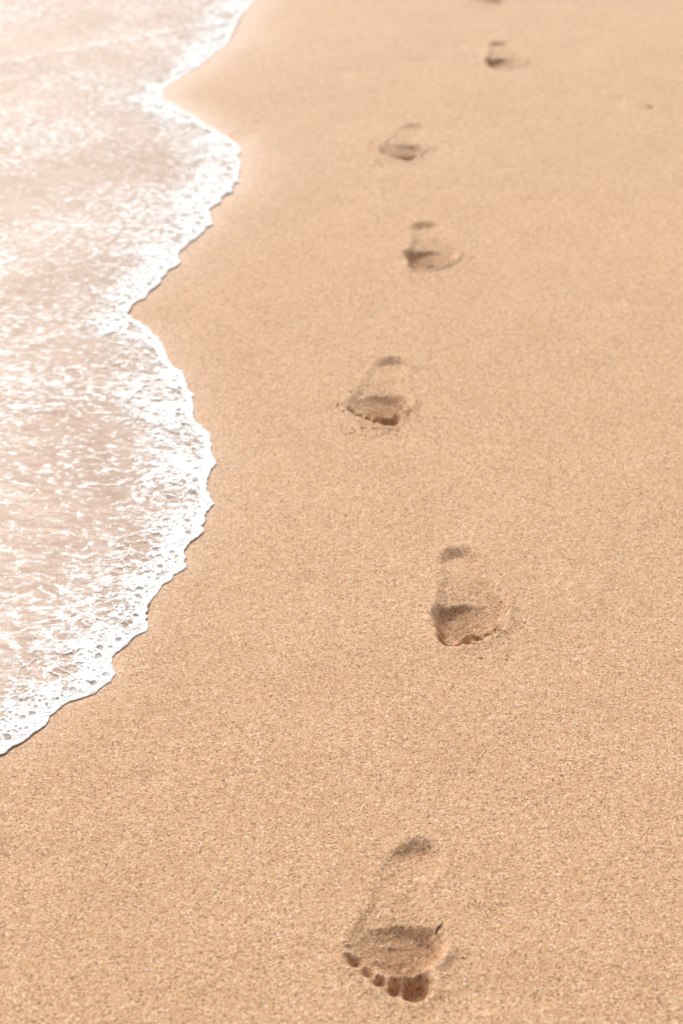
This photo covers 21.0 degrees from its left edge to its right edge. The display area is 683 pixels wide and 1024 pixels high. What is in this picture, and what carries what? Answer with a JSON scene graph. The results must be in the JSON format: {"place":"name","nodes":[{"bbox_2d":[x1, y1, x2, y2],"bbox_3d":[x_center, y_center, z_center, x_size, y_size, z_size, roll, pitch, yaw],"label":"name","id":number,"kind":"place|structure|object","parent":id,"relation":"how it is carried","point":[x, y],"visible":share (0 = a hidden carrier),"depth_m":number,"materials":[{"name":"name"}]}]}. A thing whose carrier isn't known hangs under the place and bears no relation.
{"place":"outdoors","nodes":[
{"label":"outdoors","id":0,"kind":"place"},
{"bbox_2d":[0,0,243,735],"bbox_3d":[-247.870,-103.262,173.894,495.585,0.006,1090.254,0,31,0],"label":"sea water","id":1,"kind":"structure","parent":0,"point":[36,239],"depth_m":3.35,"materials":[{"name":"white liquid"}]},
{"bbox_2d":[0,0,253,753],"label":"sea foam","id":2,"kind":"object","parent":1,"relation":"on","point":[179,538],"visible":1,"depth_m":2.94,"materials":[{"name":"white"}]},
{"bbox_2d":[0,0,682,1023],"bbox_3d":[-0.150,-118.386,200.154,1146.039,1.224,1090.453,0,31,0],"label":"beach sand","id":3,"kind":"structure","parent":0,"point":[216,744],"depth_m":2.68,"materials":[{"name":"beige sand"}]},
{"bbox_2d":[323,348,442,440],"bbox_3d":[0.065,-0.189,3.057,0.190,0.030,0.330,0,31,0],"label":"footprint","id":4,"kind":"object","parent":3,"relation":"on","point":[385,386],"visible":1,"depth_m":3.05},
{"bbox_2d":[359,117,448,169],"bbox_3d":[0.135,-0.810,4.083,0.190,0.024,0.330,0,31,0],"label":"footprint","id":5,"kind":"object","parent":3,"relation":"on","point":[398,142],"visible":1,"depth_m":4.08},
{"bbox_2d":[312,814,499,1023],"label":"footprint","id":6,"kind":"object","parent":3,"relation":"on","point":[423,876],"visible":1,"depth_m":1.99},
{"bbox_2d":[381,215,485,281],"bbox_3d":[0.175,-0.505,3.578,0.190,0.032,0.330,0,31,0],"label":"footprint","id":7,"kind":"object","parent":3,"relation":"on","point":[428,245],"visible":1,"depth_m":3.57},
{"bbox_2d":[397,533,549,667],"bbox_3d":[0.175,0.125,2.534,0.190,0.031,0.330,0,31,0],"label":"footprint","id":8,"kind":"object","parent":3,"relation":"on","point":[454,578],"visible":1,"depth_m":2.52},
{"bbox_2d":[455,0,525,7],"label":"footprint","id":9,"kind":"object","parent":3,"relation":"on","point":[500,3],"visible":0.98,"depth_m":5.01},
{"bbox_2d":[462,36,546,75],"bbox_3d":[0.405,-1.136,4.623,0.190,0.032,0.330,0,31,0],"label":"footprint","id":10,"kind":"object","parent":3,"relation":"on","point":[508,55],"visible":1,"depth_m":4.62},
{"bbox_2d":[279,3,660,1023],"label":"sand clumps","id":11,"kind":"object","parent":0,"point":[407,509],"visible":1,"depth_m":2.71,"materials":[{"name":"beige sand"}]}
]}

